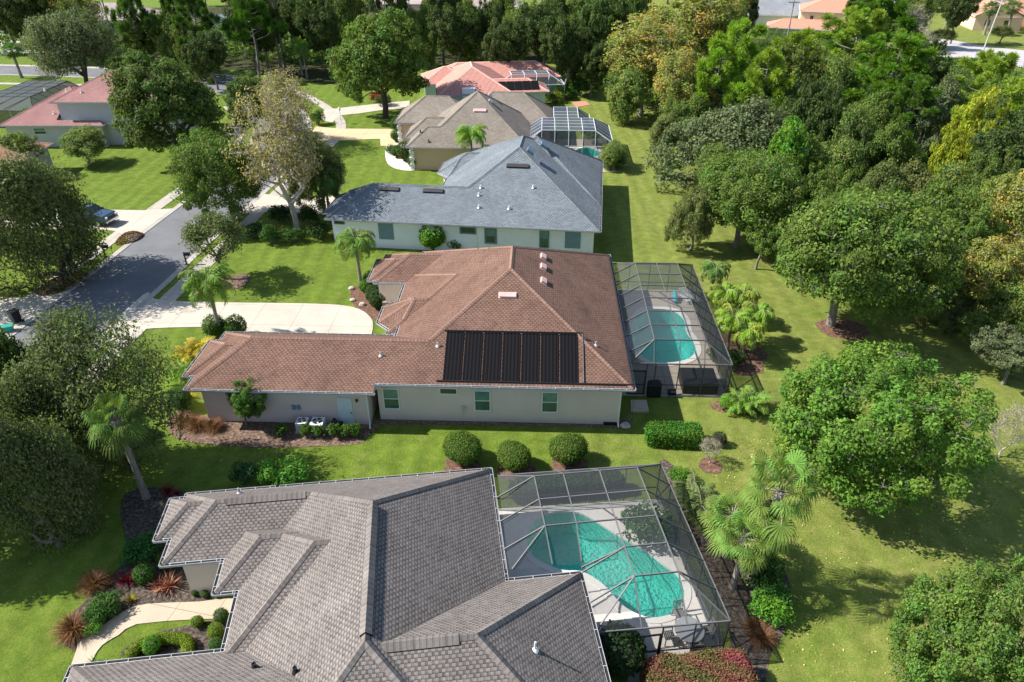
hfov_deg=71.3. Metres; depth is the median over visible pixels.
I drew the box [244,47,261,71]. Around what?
palm tree
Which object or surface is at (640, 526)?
shrub
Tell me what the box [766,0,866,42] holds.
house
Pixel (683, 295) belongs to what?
lounge chair
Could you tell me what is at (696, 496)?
shrub
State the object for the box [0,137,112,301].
tree
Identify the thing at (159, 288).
kerb
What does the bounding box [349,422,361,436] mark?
shrub
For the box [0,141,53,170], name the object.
house
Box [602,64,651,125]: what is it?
tree
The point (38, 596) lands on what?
lawn
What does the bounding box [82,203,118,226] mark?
pickup truck
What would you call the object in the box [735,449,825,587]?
palm tree
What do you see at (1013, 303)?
tree
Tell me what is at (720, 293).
palm tree
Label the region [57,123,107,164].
tree
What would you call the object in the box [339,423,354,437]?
shrub
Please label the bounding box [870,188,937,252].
tree
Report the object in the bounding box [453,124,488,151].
palm tree
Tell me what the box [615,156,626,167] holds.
shrub
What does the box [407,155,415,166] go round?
bush
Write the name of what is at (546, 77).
screen enclosure
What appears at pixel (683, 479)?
shrub
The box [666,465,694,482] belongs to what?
shrub
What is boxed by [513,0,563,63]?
tree
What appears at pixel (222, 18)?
house
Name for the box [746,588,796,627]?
shrub
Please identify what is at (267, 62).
palm tree
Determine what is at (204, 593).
bush
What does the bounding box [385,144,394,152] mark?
shrub
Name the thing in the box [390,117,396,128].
bush
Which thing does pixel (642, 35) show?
autumn tree
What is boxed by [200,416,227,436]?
ornamental grass
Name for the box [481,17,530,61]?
tree
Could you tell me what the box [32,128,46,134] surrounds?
window
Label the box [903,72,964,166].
tree
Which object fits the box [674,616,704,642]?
patio table
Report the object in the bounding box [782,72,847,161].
tree
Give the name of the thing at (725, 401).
shrub
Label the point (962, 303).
tree
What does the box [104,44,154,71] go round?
oak tree
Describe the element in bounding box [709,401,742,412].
palm mulch ring
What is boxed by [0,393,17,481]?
live oak
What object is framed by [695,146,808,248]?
live oak
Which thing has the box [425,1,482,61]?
tree
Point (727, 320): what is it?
palm tree
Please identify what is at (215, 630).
bush
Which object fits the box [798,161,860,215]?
tree
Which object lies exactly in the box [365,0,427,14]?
house
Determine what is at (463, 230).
window
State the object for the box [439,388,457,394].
window
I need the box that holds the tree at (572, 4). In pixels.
[566,0,600,31]
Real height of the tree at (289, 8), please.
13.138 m
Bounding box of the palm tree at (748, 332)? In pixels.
[729,319,765,358]
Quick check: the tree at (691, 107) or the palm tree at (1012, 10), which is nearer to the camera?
the tree at (691, 107)
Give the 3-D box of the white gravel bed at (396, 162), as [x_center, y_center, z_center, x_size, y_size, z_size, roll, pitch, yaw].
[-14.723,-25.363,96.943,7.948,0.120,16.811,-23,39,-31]
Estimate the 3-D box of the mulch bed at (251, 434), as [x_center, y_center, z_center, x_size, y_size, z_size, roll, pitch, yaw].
[-16.119,5.952,46.928,14.360,0.001,3.353,3,32,5]
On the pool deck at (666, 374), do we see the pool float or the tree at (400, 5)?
the pool float
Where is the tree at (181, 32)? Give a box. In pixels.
[169,14,225,84]
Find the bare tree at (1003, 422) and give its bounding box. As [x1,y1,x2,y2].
[987,400,1023,456]
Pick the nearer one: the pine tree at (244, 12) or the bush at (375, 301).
the bush at (375, 301)
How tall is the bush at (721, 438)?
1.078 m
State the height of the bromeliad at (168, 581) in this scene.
0.888 m
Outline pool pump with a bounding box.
[331,418,342,426]
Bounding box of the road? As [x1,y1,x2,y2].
[0,66,307,415]
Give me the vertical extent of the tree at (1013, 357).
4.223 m
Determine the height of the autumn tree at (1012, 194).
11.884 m
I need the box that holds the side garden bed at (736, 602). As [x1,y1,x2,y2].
[660,459,790,681]
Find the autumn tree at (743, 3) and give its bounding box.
[703,0,750,43]
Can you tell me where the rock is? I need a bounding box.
[620,422,630,428]
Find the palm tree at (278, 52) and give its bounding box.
[268,0,282,70]
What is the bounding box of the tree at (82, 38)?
[17,2,120,82]
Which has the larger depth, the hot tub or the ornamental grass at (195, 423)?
the hot tub
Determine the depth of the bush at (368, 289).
61.12 m
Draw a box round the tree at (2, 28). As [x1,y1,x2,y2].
[0,0,23,49]
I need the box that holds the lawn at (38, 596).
[0,0,1023,681]
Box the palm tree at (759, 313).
[740,301,775,340]
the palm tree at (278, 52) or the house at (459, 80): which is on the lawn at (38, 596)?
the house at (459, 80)
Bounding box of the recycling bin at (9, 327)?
[0,323,13,331]
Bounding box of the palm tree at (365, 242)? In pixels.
[333,227,376,282]
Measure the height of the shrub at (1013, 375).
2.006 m
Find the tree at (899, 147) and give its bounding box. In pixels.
[859,119,928,194]
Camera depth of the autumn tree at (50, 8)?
145.75 m
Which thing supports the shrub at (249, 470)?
on the lawn at (38, 596)
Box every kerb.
[0,65,311,375]
[0,74,257,338]
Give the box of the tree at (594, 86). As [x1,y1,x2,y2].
[555,12,605,91]
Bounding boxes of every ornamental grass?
[45,604,103,653]
[71,564,114,600]
[168,409,196,430]
[182,413,210,435]
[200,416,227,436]
[742,614,768,640]
[745,621,780,651]
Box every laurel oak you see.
[766,339,1001,517]
[886,551,1023,681]
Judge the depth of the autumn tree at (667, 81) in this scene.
95.53 m
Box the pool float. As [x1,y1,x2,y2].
[673,290,677,302]
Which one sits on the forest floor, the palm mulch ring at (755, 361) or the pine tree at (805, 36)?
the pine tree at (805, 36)
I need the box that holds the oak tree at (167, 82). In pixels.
[100,50,225,159]
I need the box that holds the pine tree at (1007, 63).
[951,48,1020,106]
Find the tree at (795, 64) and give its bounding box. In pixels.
[777,40,833,95]
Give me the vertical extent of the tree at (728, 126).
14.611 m
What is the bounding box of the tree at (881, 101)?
[848,86,905,164]
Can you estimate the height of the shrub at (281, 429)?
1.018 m
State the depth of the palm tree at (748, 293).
56.85 m
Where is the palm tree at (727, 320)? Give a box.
[714,303,753,349]
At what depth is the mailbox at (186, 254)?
67.49 m
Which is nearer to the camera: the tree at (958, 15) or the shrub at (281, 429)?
the shrub at (281, 429)
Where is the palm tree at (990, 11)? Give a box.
[980,0,1003,34]
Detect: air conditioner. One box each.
[295,417,309,433]
[309,417,328,435]
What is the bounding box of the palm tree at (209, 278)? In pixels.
[177,262,235,338]
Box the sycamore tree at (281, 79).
[254,66,321,141]
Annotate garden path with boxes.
[72,598,232,663]
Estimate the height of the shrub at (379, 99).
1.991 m
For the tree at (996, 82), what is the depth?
83.88 m
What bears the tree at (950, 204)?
on the lawn at (38, 596)
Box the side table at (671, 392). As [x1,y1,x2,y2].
[667,389,676,396]
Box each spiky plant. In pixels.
[85,652,102,662]
[124,592,137,603]
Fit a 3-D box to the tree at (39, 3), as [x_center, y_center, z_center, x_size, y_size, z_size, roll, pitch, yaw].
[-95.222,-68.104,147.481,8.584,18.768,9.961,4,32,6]
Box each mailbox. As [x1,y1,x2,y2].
[102,244,108,257]
[183,252,190,264]
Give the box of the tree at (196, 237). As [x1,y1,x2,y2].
[178,208,246,278]
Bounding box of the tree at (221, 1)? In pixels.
[220,0,231,5]
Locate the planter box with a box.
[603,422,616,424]
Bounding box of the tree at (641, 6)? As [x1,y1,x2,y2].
[607,0,651,48]
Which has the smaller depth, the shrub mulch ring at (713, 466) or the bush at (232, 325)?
the shrub mulch ring at (713, 466)
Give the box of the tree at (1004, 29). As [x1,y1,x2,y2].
[987,24,1014,43]
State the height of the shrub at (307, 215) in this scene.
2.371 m
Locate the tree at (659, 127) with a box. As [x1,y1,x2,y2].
[649,112,679,153]
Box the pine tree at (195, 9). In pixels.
[171,0,221,80]
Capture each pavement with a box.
[0,64,345,463]
[0,82,81,85]
[25,106,244,296]
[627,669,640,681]
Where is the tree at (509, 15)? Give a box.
[499,3,530,60]
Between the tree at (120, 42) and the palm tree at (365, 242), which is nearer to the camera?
the palm tree at (365, 242)
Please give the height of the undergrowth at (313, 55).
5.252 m
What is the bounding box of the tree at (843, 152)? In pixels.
[800,130,868,190]
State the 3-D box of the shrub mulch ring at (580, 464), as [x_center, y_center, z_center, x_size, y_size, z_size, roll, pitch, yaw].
[3.575,7.617,44.271,2.388,0.001,2.278,0,32,0]
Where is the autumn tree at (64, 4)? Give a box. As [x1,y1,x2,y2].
[48,0,102,24]
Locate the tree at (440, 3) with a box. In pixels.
[419,0,462,65]
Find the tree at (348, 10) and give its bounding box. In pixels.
[318,0,371,48]
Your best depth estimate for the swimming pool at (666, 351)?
58.95 m
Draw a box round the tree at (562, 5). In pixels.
[540,0,569,63]
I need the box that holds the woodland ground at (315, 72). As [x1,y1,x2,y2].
[0,7,629,85]
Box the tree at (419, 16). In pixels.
[405,0,437,66]
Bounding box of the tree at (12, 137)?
[0,130,44,158]
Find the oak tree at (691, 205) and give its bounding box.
[663,182,717,251]
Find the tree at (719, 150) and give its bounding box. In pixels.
[694,141,756,191]
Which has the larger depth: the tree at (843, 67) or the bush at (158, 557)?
the tree at (843, 67)
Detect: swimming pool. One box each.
[520,507,691,623]
[575,147,601,157]
[627,306,700,365]
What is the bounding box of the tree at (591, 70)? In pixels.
[582,39,615,97]
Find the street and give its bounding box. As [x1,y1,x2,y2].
[930,39,1023,67]
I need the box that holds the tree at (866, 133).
[829,115,878,181]
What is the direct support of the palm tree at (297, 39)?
on the woodland ground at (315, 72)
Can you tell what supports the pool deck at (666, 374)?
on the lawn at (38, 596)
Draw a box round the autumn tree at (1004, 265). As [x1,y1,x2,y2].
[949,233,1023,320]
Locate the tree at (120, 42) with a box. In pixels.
[88,40,129,68]
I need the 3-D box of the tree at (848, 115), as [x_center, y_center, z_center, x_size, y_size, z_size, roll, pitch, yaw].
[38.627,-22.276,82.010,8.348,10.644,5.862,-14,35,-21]
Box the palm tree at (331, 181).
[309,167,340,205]
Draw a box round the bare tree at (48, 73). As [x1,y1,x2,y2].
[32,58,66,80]
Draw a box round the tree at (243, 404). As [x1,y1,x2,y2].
[225,376,267,425]
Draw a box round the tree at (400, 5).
[365,0,409,25]
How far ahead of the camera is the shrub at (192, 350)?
53.28 m
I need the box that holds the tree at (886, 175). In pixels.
[839,155,910,237]
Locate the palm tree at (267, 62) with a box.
[255,0,269,70]
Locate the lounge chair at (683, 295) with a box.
[679,287,689,303]
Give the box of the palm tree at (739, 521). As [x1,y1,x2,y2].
[707,509,776,589]
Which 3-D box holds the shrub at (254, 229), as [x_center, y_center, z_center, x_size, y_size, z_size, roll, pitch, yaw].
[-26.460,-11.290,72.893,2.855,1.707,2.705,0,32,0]
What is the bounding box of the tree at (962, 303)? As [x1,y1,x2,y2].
[914,280,983,336]
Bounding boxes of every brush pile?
[35,271,87,295]
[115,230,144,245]
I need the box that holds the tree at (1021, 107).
[1001,102,1023,144]
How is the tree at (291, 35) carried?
on the woodland ground at (315, 72)
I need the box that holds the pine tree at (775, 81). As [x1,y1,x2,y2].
[721,46,796,125]
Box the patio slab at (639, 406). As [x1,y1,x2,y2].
[630,400,648,412]
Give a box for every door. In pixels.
[336,398,354,423]
[627,371,645,393]
[632,635,661,662]
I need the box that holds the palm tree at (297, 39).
[288,35,309,75]
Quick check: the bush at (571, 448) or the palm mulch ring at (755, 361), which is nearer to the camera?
the bush at (571, 448)
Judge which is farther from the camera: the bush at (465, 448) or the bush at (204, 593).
the bush at (465, 448)
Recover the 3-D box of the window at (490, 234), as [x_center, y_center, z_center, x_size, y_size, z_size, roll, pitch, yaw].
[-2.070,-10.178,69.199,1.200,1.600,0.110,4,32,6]
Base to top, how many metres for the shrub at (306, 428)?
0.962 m
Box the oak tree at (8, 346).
[0,326,52,422]
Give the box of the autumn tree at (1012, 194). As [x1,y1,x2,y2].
[971,168,1023,257]
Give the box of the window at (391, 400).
[382,388,399,409]
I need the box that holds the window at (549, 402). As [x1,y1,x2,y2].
[541,391,558,412]
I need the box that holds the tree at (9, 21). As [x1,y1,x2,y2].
[0,0,44,59]
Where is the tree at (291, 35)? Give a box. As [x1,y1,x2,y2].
[266,0,303,54]
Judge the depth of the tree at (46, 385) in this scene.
39.95 m
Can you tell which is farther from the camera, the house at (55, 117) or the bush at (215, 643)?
the house at (55, 117)
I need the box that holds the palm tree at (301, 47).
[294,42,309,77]
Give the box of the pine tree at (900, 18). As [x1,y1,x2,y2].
[820,0,938,89]
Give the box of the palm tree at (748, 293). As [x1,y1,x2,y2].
[728,283,759,310]
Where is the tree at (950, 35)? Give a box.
[929,28,957,41]
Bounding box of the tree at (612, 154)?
[599,139,628,169]
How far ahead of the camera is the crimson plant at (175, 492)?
42.02 m
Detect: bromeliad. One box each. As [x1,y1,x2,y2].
[145,572,172,595]
[150,568,182,596]
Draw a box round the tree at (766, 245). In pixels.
[745,208,791,269]
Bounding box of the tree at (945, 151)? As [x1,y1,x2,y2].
[928,122,975,178]
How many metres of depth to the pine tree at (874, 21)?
110.60 m
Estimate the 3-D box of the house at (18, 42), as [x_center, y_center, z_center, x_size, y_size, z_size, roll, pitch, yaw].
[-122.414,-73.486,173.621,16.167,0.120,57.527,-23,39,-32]
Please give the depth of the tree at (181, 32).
131.39 m
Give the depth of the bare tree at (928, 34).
135.66 m
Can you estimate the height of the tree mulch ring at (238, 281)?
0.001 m
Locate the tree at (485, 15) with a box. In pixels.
[477,0,505,60]
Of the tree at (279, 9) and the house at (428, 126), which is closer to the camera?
the house at (428, 126)
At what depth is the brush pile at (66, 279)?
64.07 m
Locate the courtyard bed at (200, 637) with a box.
[120,620,226,657]
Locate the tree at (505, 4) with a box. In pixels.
[488,0,515,56]
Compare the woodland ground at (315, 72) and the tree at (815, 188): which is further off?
the woodland ground at (315, 72)
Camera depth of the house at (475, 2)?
196.84 m
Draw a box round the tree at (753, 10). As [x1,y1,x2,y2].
[740,0,758,35]
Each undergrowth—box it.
[0,5,612,67]
[607,25,1023,282]
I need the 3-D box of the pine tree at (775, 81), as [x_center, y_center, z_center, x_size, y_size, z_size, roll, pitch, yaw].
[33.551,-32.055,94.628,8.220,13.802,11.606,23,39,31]
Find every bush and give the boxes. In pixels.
[131,562,154,585]
[141,633,162,655]
[155,550,172,569]
[167,386,192,411]
[190,615,203,627]
[191,590,198,595]
[200,590,208,596]
[201,313,224,338]
[207,622,224,638]
[208,637,221,649]
[213,607,229,623]
[223,313,247,331]
[358,280,369,292]
[362,270,372,284]
[365,284,378,299]
[368,290,385,309]
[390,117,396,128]
[390,129,398,141]
[391,145,399,157]
[395,140,409,161]
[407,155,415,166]
[418,225,446,250]
[442,429,483,466]
[495,439,532,472]
[546,431,589,465]
[597,619,646,679]
[711,431,727,445]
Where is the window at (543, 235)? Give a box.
[539,230,548,247]
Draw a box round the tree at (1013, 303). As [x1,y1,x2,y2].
[968,271,1023,347]
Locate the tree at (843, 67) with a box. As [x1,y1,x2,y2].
[814,52,865,132]
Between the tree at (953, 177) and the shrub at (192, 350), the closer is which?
the shrub at (192, 350)
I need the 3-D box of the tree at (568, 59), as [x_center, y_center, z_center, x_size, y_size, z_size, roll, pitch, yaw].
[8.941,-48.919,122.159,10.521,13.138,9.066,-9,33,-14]
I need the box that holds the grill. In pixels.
[646,380,661,397]
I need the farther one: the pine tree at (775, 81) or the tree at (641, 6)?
the tree at (641, 6)
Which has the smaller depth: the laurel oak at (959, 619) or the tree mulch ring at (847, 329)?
the laurel oak at (959, 619)
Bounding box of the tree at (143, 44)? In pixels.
[120,9,162,63]
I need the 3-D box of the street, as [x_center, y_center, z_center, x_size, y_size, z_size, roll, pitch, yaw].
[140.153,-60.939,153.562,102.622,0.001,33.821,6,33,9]
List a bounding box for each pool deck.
[499,499,715,660]
[569,140,615,171]
[620,289,725,397]
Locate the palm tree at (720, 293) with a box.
[707,281,742,314]
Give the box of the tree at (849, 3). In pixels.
[845,0,880,11]
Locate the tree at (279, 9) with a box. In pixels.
[257,2,291,59]
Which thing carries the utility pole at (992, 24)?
on the street
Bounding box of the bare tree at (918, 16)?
[895,4,935,31]
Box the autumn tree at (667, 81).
[652,46,726,121]
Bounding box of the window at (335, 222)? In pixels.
[334,221,344,223]
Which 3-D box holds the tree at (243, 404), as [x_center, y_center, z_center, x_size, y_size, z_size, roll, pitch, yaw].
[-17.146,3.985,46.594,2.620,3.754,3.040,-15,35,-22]
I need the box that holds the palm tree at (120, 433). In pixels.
[81,391,152,500]
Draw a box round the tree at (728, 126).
[641,93,798,192]
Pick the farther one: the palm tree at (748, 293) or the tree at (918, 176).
the tree at (918, 176)
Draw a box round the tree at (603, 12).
[578,0,635,78]
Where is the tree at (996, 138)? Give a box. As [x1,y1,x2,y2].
[966,92,1023,178]
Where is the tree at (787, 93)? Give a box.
[776,81,831,139]
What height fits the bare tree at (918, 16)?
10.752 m
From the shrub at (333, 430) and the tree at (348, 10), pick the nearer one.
the shrub at (333, 430)
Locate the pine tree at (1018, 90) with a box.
[950,72,1023,137]
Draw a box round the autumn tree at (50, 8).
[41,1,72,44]
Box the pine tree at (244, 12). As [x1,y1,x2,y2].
[213,0,288,78]
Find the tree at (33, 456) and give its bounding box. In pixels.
[0,402,110,561]
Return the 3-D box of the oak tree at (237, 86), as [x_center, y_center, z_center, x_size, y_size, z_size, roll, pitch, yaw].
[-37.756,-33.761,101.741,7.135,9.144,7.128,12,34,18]
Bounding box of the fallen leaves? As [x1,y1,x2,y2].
[713,437,1022,681]
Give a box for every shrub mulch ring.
[443,458,480,470]
[497,460,535,480]
[551,458,587,475]
[698,457,721,473]
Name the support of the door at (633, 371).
in the screen enclosure at (628, 282)
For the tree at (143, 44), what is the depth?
135.86 m
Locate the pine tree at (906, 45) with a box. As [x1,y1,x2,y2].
[842,28,939,105]
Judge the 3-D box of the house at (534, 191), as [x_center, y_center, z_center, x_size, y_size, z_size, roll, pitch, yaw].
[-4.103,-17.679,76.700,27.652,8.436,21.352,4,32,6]
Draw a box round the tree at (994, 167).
[964,149,1023,210]
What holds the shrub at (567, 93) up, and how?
on the lawn at (38, 596)
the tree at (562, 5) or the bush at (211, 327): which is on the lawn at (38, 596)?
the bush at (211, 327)
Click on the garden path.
(111, 629)
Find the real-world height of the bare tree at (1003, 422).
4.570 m
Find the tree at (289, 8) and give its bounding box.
[279,0,316,61]
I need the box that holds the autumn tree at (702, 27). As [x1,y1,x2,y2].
[640,0,744,91]
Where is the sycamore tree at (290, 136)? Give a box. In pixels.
[216,78,327,231]
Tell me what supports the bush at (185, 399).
on the lawn at (38, 596)
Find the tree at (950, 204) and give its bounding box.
[914,182,1007,304]
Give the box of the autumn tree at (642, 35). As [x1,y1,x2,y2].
[600,12,706,116]
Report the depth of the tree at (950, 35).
159.94 m
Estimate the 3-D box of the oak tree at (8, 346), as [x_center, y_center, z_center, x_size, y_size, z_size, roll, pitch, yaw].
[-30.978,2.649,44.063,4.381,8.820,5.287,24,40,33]
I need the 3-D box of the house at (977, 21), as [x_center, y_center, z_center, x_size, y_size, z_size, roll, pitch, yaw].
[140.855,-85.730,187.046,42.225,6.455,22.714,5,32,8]
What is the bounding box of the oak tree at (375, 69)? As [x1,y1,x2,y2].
[325,6,430,118]
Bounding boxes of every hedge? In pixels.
[120,632,194,658]
[508,470,626,504]
[639,646,757,681]
[643,419,704,449]
[943,57,989,66]
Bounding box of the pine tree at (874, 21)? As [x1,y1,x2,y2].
[813,5,889,67]
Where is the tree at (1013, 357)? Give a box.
[969,321,1023,384]
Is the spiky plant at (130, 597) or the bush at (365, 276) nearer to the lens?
the spiky plant at (130, 597)
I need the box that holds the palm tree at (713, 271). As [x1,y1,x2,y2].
[700,260,730,294]
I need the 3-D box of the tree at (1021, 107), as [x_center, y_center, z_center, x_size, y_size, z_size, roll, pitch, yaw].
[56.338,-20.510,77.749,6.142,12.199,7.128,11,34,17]
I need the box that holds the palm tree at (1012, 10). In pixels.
[1000,0,1023,26]
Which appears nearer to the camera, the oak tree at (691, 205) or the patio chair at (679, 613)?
the patio chair at (679, 613)
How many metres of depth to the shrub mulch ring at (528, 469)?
43.68 m
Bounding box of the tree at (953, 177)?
[922,158,1005,235]
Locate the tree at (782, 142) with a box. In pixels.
[747,114,812,204]
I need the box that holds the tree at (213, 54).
[181,30,228,89]
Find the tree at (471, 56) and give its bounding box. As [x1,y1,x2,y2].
[455,0,488,61]
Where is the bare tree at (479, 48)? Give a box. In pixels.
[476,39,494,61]
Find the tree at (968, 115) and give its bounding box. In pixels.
[943,85,1013,174]
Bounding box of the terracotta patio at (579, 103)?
[572,101,589,106]
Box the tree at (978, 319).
[955,303,1007,343]
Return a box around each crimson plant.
[112,568,133,587]
[158,481,174,497]
[170,488,181,495]
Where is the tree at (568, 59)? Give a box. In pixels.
[538,13,594,85]
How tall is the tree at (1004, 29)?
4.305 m
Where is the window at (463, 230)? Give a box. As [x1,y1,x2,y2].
[459,227,475,233]
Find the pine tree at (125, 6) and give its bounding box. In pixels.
[103,0,157,51]
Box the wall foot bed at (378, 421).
[373,417,632,427]
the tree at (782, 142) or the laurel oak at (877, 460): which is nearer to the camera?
the laurel oak at (877, 460)
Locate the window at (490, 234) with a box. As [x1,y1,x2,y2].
[484,228,496,243]
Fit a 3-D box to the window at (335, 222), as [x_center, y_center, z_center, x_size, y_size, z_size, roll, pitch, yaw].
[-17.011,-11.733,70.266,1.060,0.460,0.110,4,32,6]
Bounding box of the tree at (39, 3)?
[25,0,65,23]
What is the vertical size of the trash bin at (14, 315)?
1.160 m
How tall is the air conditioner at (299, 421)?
0.830 m
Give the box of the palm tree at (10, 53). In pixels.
[0,41,26,77]
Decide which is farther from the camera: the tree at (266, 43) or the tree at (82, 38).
the tree at (266, 43)
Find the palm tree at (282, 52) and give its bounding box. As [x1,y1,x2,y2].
[272,0,286,70]
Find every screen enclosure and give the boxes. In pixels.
[0,81,78,127]
[494,463,730,662]
[506,70,564,100]
[530,107,611,156]
[612,262,732,395]
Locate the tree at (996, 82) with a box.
[976,73,1023,127]
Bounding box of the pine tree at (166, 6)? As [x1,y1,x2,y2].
[158,0,189,21]
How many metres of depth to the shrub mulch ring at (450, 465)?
44.06 m
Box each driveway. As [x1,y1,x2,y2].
[0,292,61,334]
[1,208,171,238]
[86,292,372,350]
[243,194,334,213]
[311,126,397,145]
[322,101,409,122]
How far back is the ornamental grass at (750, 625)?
34.20 m
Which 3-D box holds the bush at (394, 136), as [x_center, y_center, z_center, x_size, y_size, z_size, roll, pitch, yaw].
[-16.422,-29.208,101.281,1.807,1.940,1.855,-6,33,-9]
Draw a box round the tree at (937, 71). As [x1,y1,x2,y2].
[882,31,951,126]
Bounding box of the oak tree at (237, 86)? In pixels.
[221,69,271,135]
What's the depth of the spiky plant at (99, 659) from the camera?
32.72 m
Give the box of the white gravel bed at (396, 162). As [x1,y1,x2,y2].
[385,142,412,170]
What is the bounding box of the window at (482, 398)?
[474,390,490,411]
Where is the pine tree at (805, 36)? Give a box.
[750,26,829,127]
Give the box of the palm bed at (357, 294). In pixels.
[350,285,380,320]
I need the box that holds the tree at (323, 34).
[293,0,340,74]
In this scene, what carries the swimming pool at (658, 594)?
in the pool deck at (512, 527)
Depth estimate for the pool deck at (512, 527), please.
37.49 m
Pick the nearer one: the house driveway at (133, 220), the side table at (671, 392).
the side table at (671, 392)
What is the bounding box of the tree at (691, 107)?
[658,92,710,151]
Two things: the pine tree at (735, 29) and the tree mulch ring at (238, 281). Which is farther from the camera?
the pine tree at (735, 29)
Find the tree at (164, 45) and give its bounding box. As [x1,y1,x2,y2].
[146,12,181,70]
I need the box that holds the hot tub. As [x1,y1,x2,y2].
[678,367,718,393]
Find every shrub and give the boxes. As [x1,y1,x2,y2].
[80,599,115,627]
[81,617,105,637]
[85,589,123,617]
[119,529,166,567]
[170,335,215,363]
[228,461,257,485]
[240,222,262,238]
[255,454,286,483]
[258,224,282,243]
[267,204,291,220]
[268,453,309,484]
[274,422,288,437]
[281,227,305,241]
[297,204,320,223]
[299,422,313,436]
[305,220,332,239]
[309,108,325,124]
[311,424,325,436]
[326,422,342,436]
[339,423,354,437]
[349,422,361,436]
[367,92,379,100]
[374,94,391,105]
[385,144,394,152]
[447,240,460,248]
[546,89,563,102]
[553,86,574,98]
[568,76,589,95]
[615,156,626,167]
[620,499,664,545]
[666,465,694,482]
[672,468,726,533]
[675,476,704,492]
[697,435,722,462]
[706,347,715,360]
[719,393,734,409]
[727,348,746,368]
[740,550,788,586]
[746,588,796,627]
[753,576,795,608]
[1002,370,1023,378]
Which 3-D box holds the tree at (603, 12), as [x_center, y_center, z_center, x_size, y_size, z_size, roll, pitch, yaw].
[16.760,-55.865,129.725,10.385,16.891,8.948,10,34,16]
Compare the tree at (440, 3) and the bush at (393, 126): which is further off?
the tree at (440, 3)
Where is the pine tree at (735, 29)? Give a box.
[709,16,768,105]
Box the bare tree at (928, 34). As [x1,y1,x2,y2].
[893,20,942,50]
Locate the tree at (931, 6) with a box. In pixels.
[896,0,942,30]
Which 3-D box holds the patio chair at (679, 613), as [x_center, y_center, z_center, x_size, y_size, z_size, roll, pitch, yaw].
[8.100,13.097,34.575,0.570,0.986,0.625,-6,33,-9]
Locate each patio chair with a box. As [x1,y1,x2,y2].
[661,624,676,646]
[671,599,687,621]
[685,641,703,650]
[703,617,715,641]
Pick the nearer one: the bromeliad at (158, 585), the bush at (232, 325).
the bromeliad at (158, 585)
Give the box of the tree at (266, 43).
[221,0,283,74]
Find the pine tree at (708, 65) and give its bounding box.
[683,35,754,144]
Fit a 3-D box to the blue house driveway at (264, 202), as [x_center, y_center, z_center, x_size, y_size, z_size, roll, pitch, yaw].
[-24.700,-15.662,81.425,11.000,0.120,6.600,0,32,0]
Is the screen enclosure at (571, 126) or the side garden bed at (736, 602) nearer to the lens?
the side garden bed at (736, 602)
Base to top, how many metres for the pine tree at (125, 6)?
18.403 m
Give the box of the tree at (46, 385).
[0,299,191,497]
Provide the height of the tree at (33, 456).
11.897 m
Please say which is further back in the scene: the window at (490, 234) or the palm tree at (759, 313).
the window at (490, 234)
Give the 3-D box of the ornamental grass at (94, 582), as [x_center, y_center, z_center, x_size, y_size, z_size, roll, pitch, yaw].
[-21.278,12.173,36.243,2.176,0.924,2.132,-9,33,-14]
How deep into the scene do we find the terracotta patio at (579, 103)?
120.10 m
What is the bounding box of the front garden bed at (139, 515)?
[62,487,211,649]
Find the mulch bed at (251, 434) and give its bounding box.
[167,409,377,447]
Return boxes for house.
[0,31,65,53]
[0,70,209,146]
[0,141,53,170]
[62,467,610,681]
[89,2,160,33]
[181,246,635,428]
[200,13,226,38]
[322,135,602,252]
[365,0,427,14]
[393,90,553,169]
[420,60,561,102]
[472,0,522,10]
[706,0,813,29]
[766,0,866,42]
[960,0,1023,30]
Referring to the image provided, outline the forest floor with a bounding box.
[605,39,1023,298]
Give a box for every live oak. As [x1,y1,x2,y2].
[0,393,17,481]
[166,126,266,220]
[282,132,347,215]
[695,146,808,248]
[773,180,974,326]
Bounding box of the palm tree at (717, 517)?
[698,490,759,558]
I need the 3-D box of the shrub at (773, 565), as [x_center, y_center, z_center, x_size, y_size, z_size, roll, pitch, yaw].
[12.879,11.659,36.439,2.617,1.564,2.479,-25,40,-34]
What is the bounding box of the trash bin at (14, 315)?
[5,307,24,323]
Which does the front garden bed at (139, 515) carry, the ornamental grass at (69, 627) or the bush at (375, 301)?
the ornamental grass at (69, 627)
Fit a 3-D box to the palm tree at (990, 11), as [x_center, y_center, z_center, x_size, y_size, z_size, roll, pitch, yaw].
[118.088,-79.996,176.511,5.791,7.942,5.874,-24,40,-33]
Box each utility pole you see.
[787,0,798,35]
[983,0,1002,49]
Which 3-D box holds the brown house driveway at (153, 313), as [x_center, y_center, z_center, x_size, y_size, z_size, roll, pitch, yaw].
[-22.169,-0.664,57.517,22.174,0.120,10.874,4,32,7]
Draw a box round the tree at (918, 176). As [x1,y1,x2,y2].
[882,156,940,199]
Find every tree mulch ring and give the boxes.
[220,273,251,288]
[815,318,869,339]
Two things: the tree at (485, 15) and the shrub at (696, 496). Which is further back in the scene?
the tree at (485, 15)
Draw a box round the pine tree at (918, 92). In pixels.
[887,72,943,140]
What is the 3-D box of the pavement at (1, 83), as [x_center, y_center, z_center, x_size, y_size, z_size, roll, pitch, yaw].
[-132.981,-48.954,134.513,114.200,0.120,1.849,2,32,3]
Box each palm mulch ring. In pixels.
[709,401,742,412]
[721,327,767,375]
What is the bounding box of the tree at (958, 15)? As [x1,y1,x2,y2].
[940,0,981,43]
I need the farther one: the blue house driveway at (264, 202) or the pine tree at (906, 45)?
the pine tree at (906, 45)
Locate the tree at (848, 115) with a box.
[821,102,884,178]

